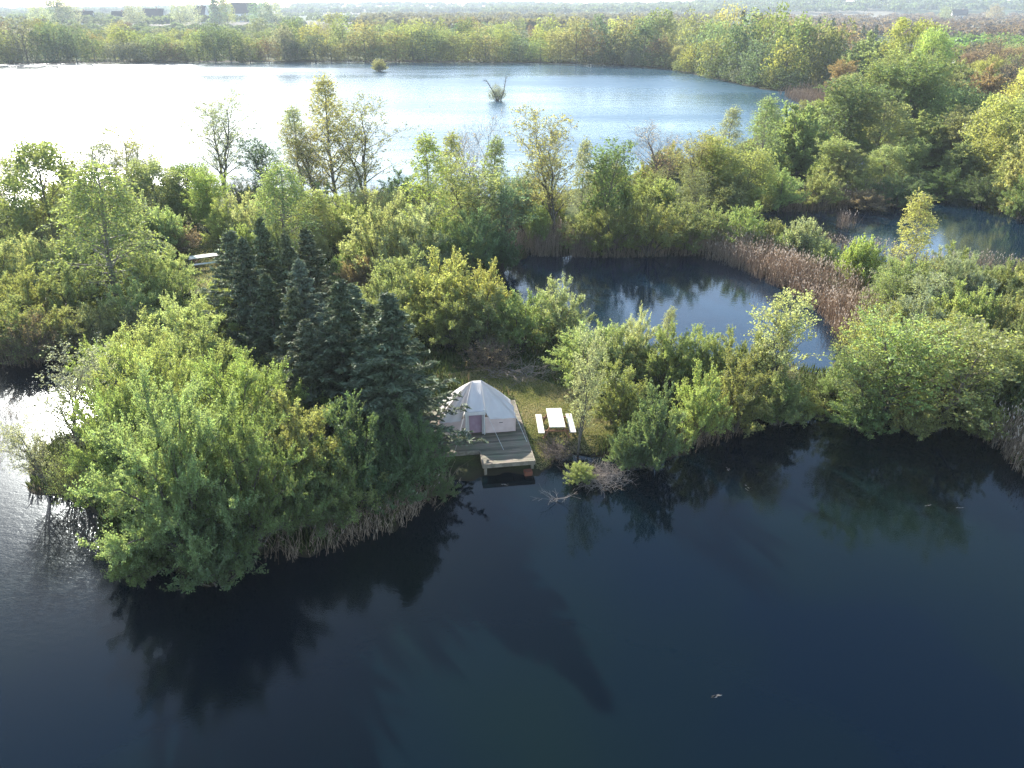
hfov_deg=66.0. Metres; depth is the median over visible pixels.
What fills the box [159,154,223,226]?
leafy tree
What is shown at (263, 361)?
willow shrub
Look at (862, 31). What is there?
spruce tree
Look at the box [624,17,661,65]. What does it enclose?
tall tree
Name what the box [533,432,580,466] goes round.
brush pile
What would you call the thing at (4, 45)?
tall tree
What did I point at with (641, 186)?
willow shrub
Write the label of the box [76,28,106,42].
tall tree
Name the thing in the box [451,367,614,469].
lawn grass
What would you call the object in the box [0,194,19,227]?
willow shrub
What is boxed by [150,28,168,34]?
tall tree
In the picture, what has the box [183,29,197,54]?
broadleaf tree
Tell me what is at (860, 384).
alder tree
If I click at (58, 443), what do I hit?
undergrowth
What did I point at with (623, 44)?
broadleaf tree
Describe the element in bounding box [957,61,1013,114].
leafy tree
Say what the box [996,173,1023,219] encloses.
willow shrub
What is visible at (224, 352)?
willow shrub
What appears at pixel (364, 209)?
willow shrub
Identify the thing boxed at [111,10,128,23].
farmhouse
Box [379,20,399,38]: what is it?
broadleaf tree
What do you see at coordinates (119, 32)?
broadleaf tree
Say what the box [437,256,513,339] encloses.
willow shrub
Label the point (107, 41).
broadleaf tree
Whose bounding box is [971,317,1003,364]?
willow shrub
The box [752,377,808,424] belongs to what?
willow shrub
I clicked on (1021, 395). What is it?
willow shrub
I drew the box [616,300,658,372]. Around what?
willow shrub
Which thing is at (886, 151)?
leafy tree
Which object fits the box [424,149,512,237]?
alder tree
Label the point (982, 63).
leafy tree
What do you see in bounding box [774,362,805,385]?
shrub
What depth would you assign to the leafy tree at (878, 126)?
97.63 m
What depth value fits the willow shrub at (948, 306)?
46.11 m
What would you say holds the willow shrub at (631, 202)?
on the ground at (464, 469)
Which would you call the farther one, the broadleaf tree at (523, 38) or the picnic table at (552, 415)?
the broadleaf tree at (523, 38)
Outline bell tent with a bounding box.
[438,380,526,449]
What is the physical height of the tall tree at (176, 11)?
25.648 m
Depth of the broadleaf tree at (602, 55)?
276.33 m
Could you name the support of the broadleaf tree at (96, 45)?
on the ground at (464, 469)
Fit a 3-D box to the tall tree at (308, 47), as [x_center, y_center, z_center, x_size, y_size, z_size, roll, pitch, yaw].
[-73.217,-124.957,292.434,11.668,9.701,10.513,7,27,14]
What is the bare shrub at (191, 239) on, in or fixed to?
on the ground at (464, 469)
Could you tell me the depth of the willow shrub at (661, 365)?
41.29 m
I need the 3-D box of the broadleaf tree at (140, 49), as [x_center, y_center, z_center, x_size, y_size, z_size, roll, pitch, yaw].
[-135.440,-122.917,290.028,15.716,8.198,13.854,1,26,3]
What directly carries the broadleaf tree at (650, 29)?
on the ground at (464, 469)
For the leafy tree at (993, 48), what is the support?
on the ground at (464, 469)
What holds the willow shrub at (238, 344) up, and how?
on the ground at (464, 469)
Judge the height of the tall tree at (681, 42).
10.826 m
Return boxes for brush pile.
[464,351,568,388]
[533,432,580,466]
[571,456,637,497]
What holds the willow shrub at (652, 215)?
on the ground at (464, 469)
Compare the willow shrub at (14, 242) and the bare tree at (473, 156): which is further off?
the bare tree at (473, 156)
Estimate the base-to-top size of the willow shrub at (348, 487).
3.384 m
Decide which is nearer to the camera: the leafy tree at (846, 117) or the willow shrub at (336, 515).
the willow shrub at (336, 515)
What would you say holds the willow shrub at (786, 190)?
on the ground at (464, 469)
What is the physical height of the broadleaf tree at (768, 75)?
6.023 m
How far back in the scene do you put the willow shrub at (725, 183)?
76.54 m
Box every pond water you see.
[0,324,1023,767]
[501,254,846,372]
[762,193,1023,272]
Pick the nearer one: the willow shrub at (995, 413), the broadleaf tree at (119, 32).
the willow shrub at (995, 413)
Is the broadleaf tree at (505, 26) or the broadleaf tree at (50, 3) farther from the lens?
the broadleaf tree at (50, 3)
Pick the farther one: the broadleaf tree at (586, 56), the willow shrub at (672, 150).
the broadleaf tree at (586, 56)
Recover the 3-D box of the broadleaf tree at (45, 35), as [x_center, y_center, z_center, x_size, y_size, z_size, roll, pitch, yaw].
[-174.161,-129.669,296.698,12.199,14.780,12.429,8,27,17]
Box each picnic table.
[189,253,217,269]
[535,408,575,438]
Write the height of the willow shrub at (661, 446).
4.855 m
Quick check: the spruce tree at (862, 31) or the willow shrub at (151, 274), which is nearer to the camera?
the willow shrub at (151, 274)
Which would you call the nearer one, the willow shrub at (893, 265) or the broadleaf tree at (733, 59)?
the willow shrub at (893, 265)
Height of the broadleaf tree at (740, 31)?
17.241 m
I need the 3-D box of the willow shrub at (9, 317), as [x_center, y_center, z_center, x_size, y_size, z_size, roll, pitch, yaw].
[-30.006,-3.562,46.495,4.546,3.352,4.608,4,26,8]
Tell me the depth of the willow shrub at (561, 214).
70.20 m
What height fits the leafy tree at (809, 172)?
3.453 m
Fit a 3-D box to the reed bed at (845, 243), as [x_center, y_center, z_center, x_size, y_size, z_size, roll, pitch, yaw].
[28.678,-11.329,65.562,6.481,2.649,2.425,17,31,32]
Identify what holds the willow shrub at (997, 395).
on the ground at (464, 469)
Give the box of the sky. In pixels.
[0,0,852,7]
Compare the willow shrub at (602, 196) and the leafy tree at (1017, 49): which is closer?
the willow shrub at (602, 196)
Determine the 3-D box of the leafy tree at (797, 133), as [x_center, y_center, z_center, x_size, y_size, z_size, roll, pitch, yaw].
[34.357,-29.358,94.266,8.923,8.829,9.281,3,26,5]
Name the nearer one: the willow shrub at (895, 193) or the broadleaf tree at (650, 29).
the willow shrub at (895, 193)
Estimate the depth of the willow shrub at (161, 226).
62.67 m
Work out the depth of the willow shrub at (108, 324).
47.38 m
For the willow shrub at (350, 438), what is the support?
on the ground at (464, 469)
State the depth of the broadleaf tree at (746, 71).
204.67 m
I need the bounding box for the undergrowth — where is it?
[0,215,1023,584]
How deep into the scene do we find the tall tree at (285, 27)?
301.77 m
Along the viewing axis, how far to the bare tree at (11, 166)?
72.96 m
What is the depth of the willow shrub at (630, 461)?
35.17 m
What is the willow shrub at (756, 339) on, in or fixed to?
on the ground at (464, 469)
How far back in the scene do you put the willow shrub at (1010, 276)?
51.62 m
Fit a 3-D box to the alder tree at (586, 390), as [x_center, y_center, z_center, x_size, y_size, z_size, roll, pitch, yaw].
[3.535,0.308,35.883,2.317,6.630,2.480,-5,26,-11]
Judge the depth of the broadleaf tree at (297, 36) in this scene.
320.15 m
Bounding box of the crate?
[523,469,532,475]
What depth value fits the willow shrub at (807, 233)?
61.85 m
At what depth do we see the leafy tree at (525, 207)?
70.81 m
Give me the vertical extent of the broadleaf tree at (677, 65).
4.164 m
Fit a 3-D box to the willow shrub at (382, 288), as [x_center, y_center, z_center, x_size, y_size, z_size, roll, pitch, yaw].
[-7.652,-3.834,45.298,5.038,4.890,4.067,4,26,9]
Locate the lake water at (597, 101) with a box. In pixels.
[0,62,803,204]
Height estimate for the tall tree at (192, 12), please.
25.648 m
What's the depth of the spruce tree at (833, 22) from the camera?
379.01 m
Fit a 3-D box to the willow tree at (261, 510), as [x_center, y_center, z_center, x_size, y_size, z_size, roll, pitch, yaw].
[-9.975,3.626,29.035,6.262,6.397,5.797,9,27,17]
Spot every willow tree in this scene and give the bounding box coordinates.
[60,377,165,516]
[64,358,275,571]
[78,331,214,475]
[159,344,316,468]
[178,396,333,582]
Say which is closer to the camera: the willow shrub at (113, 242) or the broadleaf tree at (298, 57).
the willow shrub at (113, 242)
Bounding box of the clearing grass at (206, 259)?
[182,236,222,288]
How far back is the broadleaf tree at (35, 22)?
346.96 m
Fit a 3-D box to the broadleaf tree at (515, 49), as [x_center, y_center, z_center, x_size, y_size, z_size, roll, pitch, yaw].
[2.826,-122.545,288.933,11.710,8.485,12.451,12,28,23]
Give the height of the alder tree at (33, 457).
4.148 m
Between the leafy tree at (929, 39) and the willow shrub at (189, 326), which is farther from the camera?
the leafy tree at (929, 39)
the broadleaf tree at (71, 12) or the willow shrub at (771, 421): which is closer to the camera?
the willow shrub at (771, 421)
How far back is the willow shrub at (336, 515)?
30.24 m
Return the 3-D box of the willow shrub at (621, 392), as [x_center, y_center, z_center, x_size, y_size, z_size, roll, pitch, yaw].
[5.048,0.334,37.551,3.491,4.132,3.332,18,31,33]
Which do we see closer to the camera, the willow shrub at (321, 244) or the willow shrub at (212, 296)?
the willow shrub at (212, 296)
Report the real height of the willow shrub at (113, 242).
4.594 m
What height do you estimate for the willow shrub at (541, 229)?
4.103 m
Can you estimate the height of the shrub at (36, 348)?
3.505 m
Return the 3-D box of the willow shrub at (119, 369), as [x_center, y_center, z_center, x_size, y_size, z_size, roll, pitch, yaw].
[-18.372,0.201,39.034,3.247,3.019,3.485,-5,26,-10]
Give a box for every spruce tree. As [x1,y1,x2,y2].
[194,229,258,344]
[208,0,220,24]
[221,235,282,358]
[233,272,285,396]
[234,217,289,330]
[265,286,320,397]
[265,318,360,454]
[270,230,312,310]
[270,256,340,399]
[290,278,367,439]
[295,225,336,321]
[317,318,453,454]
[320,287,488,464]
[324,282,371,360]
[347,303,417,384]
[740,9,747,38]
[828,17,835,33]
[847,22,856,48]
[856,25,867,43]
[871,24,878,46]
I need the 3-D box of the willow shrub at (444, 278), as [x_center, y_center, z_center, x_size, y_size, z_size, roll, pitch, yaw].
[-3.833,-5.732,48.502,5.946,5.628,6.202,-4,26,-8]
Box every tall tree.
[0,16,41,63]
[0,30,11,62]
[2,34,40,60]
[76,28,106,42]
[117,20,136,30]
[139,30,174,61]
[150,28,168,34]
[168,0,187,25]
[180,27,211,61]
[181,0,201,25]
[207,0,229,24]
[217,0,235,24]
[221,35,253,56]
[245,17,271,44]
[270,25,298,58]
[301,33,329,60]
[321,12,344,38]
[346,20,381,61]
[378,29,414,61]
[379,26,400,35]
[525,38,555,61]
[560,13,593,62]
[592,24,628,63]
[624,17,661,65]
[646,7,678,50]
[677,32,709,66]
[691,19,726,60]
[735,7,786,53]
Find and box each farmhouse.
[65,9,96,24]
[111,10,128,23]
[142,7,165,23]
[193,4,208,22]
[230,2,256,21]
[950,8,967,19]
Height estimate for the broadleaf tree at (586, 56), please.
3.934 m
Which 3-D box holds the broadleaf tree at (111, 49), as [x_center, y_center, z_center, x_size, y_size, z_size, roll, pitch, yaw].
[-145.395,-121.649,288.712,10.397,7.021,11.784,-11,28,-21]
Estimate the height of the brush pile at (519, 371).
1.758 m
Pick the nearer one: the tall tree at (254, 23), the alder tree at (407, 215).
the alder tree at (407, 215)
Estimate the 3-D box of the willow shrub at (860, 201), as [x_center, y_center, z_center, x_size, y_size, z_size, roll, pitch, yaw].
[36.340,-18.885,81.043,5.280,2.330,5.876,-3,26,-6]
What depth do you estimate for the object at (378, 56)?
290.23 m
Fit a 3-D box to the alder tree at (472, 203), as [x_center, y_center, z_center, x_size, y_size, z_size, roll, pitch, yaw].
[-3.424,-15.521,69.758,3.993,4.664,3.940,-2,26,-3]
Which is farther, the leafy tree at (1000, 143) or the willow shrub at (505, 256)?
the leafy tree at (1000, 143)
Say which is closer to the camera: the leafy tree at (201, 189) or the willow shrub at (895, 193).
the leafy tree at (201, 189)
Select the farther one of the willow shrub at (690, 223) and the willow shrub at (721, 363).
the willow shrub at (690, 223)
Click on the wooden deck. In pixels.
(516, 451)
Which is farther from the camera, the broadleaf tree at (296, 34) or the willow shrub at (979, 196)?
the broadleaf tree at (296, 34)
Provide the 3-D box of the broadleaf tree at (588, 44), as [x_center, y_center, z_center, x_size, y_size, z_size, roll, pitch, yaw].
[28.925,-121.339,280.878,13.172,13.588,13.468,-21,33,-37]
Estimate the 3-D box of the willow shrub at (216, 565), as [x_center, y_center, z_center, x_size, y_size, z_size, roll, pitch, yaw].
[-10.784,5.953,28.147,3.825,3.115,3.451,-11,28,-21]
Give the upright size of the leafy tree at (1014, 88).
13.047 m
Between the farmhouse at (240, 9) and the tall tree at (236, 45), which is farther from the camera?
the farmhouse at (240, 9)
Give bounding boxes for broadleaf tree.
[0,17,10,38]
[0,24,28,48]
[0,35,24,63]
[16,15,50,51]
[26,1,51,19]
[26,24,57,63]
[32,18,64,58]
[36,21,74,62]
[41,0,73,20]
[46,20,66,42]
[50,25,81,59]
[52,0,83,23]
[52,22,93,62]
[63,22,87,39]
[75,34,110,62]
[78,30,108,58]
[96,37,120,55]
[101,19,132,37]
[102,25,139,59]
[102,41,130,61]
[109,40,144,61]
[114,26,141,42]
[115,31,136,53]
[120,0,147,24]
[123,39,163,61]
[127,30,159,57]
[147,38,188,59]
[155,28,178,49]
[156,41,184,61]
[166,42,204,61]
[168,28,187,44]
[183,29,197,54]
[190,22,230,56]
[194,41,216,57]
[195,22,228,61]
[208,28,249,61]
[221,25,245,53]
[230,34,263,61]
[231,37,264,59]
[247,0,273,23]
[250,34,279,55]
[252,28,272,50]
[254,36,282,60]
[256,0,282,23]
[265,22,299,60]
[272,25,305,51]
[277,25,302,59]
[278,15,308,48]
[282,41,313,60]
[297,19,326,58]
[303,21,324,33]
[312,29,336,54]
[316,44,345,60]
[321,25,340,48]
[327,12,357,58]
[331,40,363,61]
[335,29,356,45]
[353,21,387,59]
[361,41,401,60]
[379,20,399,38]
[381,23,411,58]
[393,18,430,61]
[398,26,421,58]
[407,24,445,61]
[414,34,436,58]
[424,16,449,52]
[424,25,455,61]
[437,31,470,61]
[447,17,473,49]
[449,27,486,61]
[453,17,484,46]
[454,16,482,44]
[461,30,489,57]
[467,32,503,61]
[474,24,493,45]
[480,25,515,58]
[488,20,519,55]
[489,24,514,60]
[499,31,536,59]
[505,38,533,61]
[508,18,527,37]
[524,25,554,58]
[525,26,548,39]
[530,12,560,42]
[541,26,572,59]
[542,29,579,62]
[555,23,579,39]
[555,27,580,55]
[576,25,609,62]
[577,14,609,58]
[577,54,598,64]
[589,49,615,64]
[602,48,624,64]
[607,15,641,63]
[607,16,627,51]
[613,34,649,61]
[625,15,656,58]
[633,16,668,54]
[639,49,664,66]
[641,34,674,65]
[647,9,681,51]
[647,28,677,64]
[653,40,688,67]
[654,51,675,68]
[669,20,692,40]
[670,57,699,71]
[674,5,712,57]
[675,41,707,71]
[677,37,718,67]
[693,17,729,70]
[694,33,732,75]
[694,59,718,73]
[702,55,736,78]
[708,6,730,34]
[713,0,746,53]
[713,30,754,77]
[716,14,767,73]
[717,51,762,80]
[724,21,753,69]
[728,67,754,82]
[734,58,766,83]
[738,36,786,84]
[745,62,779,86]
[751,1,797,62]
[757,65,794,88]
[758,11,816,84]
[760,36,812,86]
[771,68,809,89]
[772,16,801,41]
[799,19,824,62]
[803,16,856,85]
[807,48,839,79]
[809,16,832,60]
[832,24,865,60]
[938,7,952,17]
[986,5,1004,19]
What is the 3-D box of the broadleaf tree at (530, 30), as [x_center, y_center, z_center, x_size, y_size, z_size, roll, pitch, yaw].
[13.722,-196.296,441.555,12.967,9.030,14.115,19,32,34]
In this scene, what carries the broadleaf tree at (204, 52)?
on the ground at (464, 469)
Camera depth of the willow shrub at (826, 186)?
80.19 m
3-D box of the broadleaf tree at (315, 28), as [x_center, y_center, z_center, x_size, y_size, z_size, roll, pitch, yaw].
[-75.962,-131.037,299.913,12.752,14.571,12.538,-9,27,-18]
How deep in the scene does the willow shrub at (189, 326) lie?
42.19 m
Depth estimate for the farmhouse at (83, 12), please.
818.62 m
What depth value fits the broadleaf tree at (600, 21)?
290.52 m
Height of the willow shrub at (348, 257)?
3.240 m
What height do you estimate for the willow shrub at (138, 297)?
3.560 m
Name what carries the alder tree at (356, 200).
on the ground at (464, 469)
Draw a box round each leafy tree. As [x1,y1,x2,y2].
[0,114,104,253]
[120,142,188,225]
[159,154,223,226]
[179,163,238,233]
[499,180,539,229]
[508,171,542,199]
[613,171,636,219]
[637,179,679,218]
[643,151,678,175]
[666,43,687,67]
[684,134,742,204]
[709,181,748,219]
[719,138,781,212]
[740,138,761,160]
[756,107,782,136]
[761,147,794,180]
[762,146,788,169]
[765,99,835,175]
[791,16,828,70]
[792,99,818,119]
[804,155,827,181]
[809,19,843,84]
[809,94,845,136]
[810,133,861,175]
[813,72,904,153]
[820,144,871,186]
[824,59,860,88]
[833,70,860,91]
[834,29,891,84]
[843,129,877,164]
[850,47,928,139]
[850,98,917,165]
[855,49,967,131]
[862,136,911,185]
[871,8,942,68]
[879,110,951,165]
[881,54,912,65]
[890,136,935,176]
[905,53,965,105]
[906,15,964,81]
[919,66,993,136]
[923,128,957,165]
[934,103,1007,152]
[935,79,962,123]
[937,58,976,88]
[937,135,985,181]
[953,86,1023,182]
[955,45,988,73]
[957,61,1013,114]
[966,53,1008,77]
[972,127,1021,176]
[973,70,997,89]
[977,146,997,178]
[983,44,1001,55]
[988,118,1023,217]
[990,62,1023,113]
[990,102,1023,144]
[991,146,1023,187]
[997,42,1023,65]
[998,37,1023,58]
[1002,53,1022,86]
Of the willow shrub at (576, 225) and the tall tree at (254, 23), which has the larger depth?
the tall tree at (254, 23)
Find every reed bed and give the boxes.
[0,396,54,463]
[255,454,468,563]
[503,215,733,257]
[696,217,893,347]
[759,176,899,211]
[778,79,857,106]
[822,231,894,258]
[836,209,861,228]
[877,239,1022,271]
[983,394,1023,476]
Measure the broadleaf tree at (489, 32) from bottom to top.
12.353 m
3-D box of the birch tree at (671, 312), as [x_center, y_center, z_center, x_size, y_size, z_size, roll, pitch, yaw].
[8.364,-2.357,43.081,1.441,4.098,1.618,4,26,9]
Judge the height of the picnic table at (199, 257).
0.903 m
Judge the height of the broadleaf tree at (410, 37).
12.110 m
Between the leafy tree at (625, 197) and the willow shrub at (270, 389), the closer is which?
the willow shrub at (270, 389)
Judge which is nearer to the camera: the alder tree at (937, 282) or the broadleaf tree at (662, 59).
the alder tree at (937, 282)
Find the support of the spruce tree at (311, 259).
on the ground at (464, 469)
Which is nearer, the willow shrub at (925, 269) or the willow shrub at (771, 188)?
the willow shrub at (925, 269)
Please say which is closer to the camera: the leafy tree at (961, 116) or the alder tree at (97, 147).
the alder tree at (97, 147)
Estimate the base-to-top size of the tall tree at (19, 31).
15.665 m
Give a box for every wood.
[0,0,520,13]
[0,10,384,28]
[57,21,311,40]
[347,10,740,32]
[481,0,769,13]
[686,0,1023,13]
[758,12,1023,39]
[878,41,1023,80]
[935,30,1023,46]
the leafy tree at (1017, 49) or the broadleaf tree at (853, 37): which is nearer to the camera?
the leafy tree at (1017, 49)
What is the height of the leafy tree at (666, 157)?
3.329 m
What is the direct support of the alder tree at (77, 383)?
on the ground at (464, 469)
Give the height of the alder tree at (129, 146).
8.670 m
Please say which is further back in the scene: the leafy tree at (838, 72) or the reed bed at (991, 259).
the leafy tree at (838, 72)
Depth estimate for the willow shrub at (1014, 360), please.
38.80 m
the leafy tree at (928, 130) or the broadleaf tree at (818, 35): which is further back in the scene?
the broadleaf tree at (818, 35)
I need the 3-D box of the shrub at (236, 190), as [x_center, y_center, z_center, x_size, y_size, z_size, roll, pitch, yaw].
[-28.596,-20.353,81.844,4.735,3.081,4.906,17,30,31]
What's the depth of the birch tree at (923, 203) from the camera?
51.90 m
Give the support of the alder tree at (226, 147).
on the ground at (464, 469)
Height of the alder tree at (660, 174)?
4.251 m
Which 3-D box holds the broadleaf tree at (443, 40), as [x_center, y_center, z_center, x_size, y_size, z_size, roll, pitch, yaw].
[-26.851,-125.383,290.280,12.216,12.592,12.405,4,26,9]
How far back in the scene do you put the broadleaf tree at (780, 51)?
195.63 m
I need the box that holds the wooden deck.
[416,400,534,474]
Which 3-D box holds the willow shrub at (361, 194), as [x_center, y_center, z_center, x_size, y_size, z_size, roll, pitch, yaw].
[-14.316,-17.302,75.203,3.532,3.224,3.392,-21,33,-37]
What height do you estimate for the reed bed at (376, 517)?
2.279 m
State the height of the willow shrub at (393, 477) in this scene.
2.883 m
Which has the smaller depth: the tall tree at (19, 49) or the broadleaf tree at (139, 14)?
the tall tree at (19, 49)
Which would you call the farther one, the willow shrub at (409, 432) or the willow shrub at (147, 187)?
the willow shrub at (147, 187)
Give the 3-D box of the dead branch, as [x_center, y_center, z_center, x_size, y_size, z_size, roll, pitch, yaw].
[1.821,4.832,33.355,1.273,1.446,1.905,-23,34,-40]
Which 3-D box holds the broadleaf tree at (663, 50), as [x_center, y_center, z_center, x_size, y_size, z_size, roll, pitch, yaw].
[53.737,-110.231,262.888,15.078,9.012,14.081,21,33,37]
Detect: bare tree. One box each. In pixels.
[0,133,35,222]
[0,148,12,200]
[445,107,508,192]
[623,118,697,180]
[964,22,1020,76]
[994,41,1023,86]
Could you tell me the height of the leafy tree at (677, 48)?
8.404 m
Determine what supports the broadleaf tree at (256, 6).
on the ground at (464, 469)
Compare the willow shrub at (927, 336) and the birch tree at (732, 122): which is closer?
the willow shrub at (927, 336)
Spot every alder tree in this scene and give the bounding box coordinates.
[0,411,59,490]
[19,332,125,452]
[61,123,143,205]
[96,123,173,189]
[176,87,265,197]
[227,136,285,189]
[270,185,297,226]
[273,120,340,191]
[312,90,418,195]
[334,161,373,198]
[338,188,369,225]
[376,188,412,223]
[401,207,421,230]
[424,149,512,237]
[425,197,449,225]
[458,186,486,221]
[458,236,484,269]
[478,173,542,242]
[504,100,595,244]
[522,152,572,193]
[563,318,621,454]
[577,134,642,234]
[642,164,673,185]
[656,125,729,185]
[667,193,700,215]
[669,164,712,215]
[742,287,824,384]
[814,330,905,422]
[840,301,976,421]
[861,271,917,316]
[896,267,962,313]
[906,310,1023,433]
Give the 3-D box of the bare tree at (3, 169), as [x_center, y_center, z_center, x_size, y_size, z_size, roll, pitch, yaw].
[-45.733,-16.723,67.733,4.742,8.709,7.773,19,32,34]
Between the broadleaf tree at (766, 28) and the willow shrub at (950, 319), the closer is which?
the willow shrub at (950, 319)
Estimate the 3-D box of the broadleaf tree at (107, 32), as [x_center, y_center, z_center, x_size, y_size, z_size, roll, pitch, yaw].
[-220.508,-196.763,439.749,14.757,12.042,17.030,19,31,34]
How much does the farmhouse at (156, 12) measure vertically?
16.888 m
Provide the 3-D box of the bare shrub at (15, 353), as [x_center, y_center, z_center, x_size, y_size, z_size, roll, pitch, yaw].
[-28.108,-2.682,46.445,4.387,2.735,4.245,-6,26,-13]
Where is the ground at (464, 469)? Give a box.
[0,1,1023,586]
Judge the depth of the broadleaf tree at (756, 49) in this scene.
203.15 m
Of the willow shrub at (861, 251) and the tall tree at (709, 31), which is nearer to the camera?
the willow shrub at (861, 251)
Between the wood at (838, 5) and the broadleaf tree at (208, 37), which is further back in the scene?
the wood at (838, 5)
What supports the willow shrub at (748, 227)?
on the ground at (464, 469)
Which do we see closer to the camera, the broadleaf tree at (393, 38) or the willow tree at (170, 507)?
the willow tree at (170, 507)
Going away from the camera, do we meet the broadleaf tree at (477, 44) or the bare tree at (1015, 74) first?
the bare tree at (1015, 74)
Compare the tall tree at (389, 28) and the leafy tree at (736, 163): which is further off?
the tall tree at (389, 28)
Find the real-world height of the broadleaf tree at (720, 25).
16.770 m
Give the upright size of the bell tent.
2.225 m
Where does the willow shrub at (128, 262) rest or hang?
on the ground at (464, 469)
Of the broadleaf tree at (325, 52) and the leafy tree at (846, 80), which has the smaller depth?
the leafy tree at (846, 80)
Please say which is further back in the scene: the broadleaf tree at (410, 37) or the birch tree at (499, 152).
the broadleaf tree at (410, 37)
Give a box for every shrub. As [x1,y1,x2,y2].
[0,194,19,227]
[0,217,15,244]
[0,230,78,288]
[0,234,25,268]
[0,239,39,289]
[0,257,63,321]
[0,292,42,348]
[0,297,114,367]
[0,309,75,365]
[0,321,71,363]
[9,209,61,251]
[12,303,95,359]
[22,213,67,257]
[32,260,107,319]
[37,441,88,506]
[42,183,80,215]
[46,234,108,281]
[54,313,125,357]
[55,334,137,421]
[56,296,135,355]
[75,203,110,250]
[84,338,143,384]
[90,213,145,265]
[92,185,124,220]
[94,513,176,589]
[95,302,191,384]
[98,279,172,328]
[104,305,165,343]
[112,238,160,282]
[112,364,166,394]
[113,253,180,304]
[120,189,152,247]
[128,211,165,256]
[133,175,159,197]
[136,203,192,255]
[136,424,200,487]
[145,270,198,314]
[147,289,201,353]
[148,290,248,374]
[149,243,207,290]
[152,217,213,254]
[152,314,225,358]
[154,310,252,406]
[159,514,268,593]
[181,488,250,543]
[188,277,244,346]
[197,279,230,309]
[199,197,248,241]
[218,174,252,201]
[218,332,264,388]
[219,222,257,261]
[224,186,274,237]
[238,182,276,206]
[241,389,354,503]
[245,391,286,434]
[250,352,290,384]
[252,216,297,259]
[252,376,295,432]
[257,192,289,224]
[259,358,290,389]
[277,384,339,447]
[278,467,358,538]
[291,204,335,245]
[296,442,389,524]
[299,388,414,491]
[309,181,337,210]
[312,231,334,261]
[319,190,371,247]
[323,199,335,220]
[329,242,376,275]
[333,254,380,289]
[336,181,426,277]
[343,208,377,244]
[346,186,376,212]
[354,183,385,210]
[354,201,373,218]
[354,437,437,514]
[355,276,417,339]
[358,243,437,328]
[371,59,388,70]
[372,398,456,498]
[375,166,425,206]
[377,188,414,221]
[381,199,458,275]
[394,255,424,284]
[403,245,493,333]
[405,286,488,351]
[413,179,438,211]
[422,212,462,272]
[423,472,460,502]
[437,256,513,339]
[441,217,459,249]
[442,205,509,273]
[449,285,518,353]
[454,334,523,372]
[482,76,509,100]
[482,286,554,350]
[483,228,521,272]
[503,160,536,203]
[520,200,557,243]
[529,271,596,340]
[532,185,567,226]
[541,317,625,388]
[556,206,602,250]
[562,460,598,484]
[575,185,620,219]
[575,194,620,235]
[578,201,641,255]
[579,320,649,380]
[584,353,655,430]
[586,158,611,187]
[602,421,658,470]
[608,163,629,176]
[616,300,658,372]
[617,375,695,470]
[619,189,690,256]
[622,195,640,222]
[629,169,672,203]
[630,161,652,184]
[634,204,666,229]
[635,317,705,386]
[647,176,680,202]
[655,140,684,165]
[661,194,724,253]
[668,359,735,440]
[671,153,685,174]
[671,322,723,387]
[678,179,711,208]
[678,413,742,452]
[690,324,750,391]
[695,344,782,438]
[696,201,736,241]
[702,172,759,210]
[714,175,754,204]
[719,200,770,249]
[733,328,788,391]
[751,163,811,211]
[751,175,782,205]
[752,364,815,428]
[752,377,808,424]
[753,217,791,250]
[768,229,799,256]
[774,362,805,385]
[783,216,828,260]
[783,385,831,420]
[792,165,848,207]
[805,238,843,269]
[817,363,851,396]
[824,384,902,438]
[832,298,897,361]
[834,168,880,196]
[834,232,888,285]
[837,189,895,211]
[843,315,900,387]
[857,291,936,334]
[858,254,918,313]
[869,251,927,293]
[871,171,929,207]
[877,316,941,392]
[877,388,958,440]
[883,284,946,329]
[896,318,952,386]
[899,254,957,300]
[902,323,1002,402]
[907,166,970,201]
[915,307,972,378]
[924,245,970,298]
[929,274,998,329]
[930,297,965,324]
[931,239,976,276]
[937,250,988,306]
[947,171,1010,209]
[947,311,993,350]
[947,395,1014,442]
[954,270,1004,308]
[955,328,1023,415]
[962,288,1014,334]
[970,257,1023,301]
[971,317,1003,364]
[971,356,1022,406]
[981,288,1023,354]
[989,262,1023,299]
[992,279,1023,323]
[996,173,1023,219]
[1001,367,1023,420]
[1005,259,1023,287]
[1006,314,1023,371]
[1007,349,1023,390]
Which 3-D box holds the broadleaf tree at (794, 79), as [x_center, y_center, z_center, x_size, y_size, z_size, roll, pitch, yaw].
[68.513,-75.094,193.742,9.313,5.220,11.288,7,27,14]
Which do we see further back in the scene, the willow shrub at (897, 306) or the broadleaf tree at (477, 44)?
the broadleaf tree at (477, 44)
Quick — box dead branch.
[536,484,575,501]
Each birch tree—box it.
[29,158,177,301]
[238,162,327,257]
[277,101,325,204]
[281,188,347,252]
[300,70,363,206]
[394,128,460,238]
[428,128,472,220]
[471,135,514,225]
[566,135,597,222]
[653,305,677,364]
[717,104,750,167]
[738,93,784,161]
[882,187,944,280]
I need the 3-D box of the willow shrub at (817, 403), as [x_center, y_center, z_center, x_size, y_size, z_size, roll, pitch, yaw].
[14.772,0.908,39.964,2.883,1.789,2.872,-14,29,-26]
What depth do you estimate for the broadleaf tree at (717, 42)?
228.76 m
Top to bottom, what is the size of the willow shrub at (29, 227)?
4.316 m
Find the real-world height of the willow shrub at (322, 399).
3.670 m

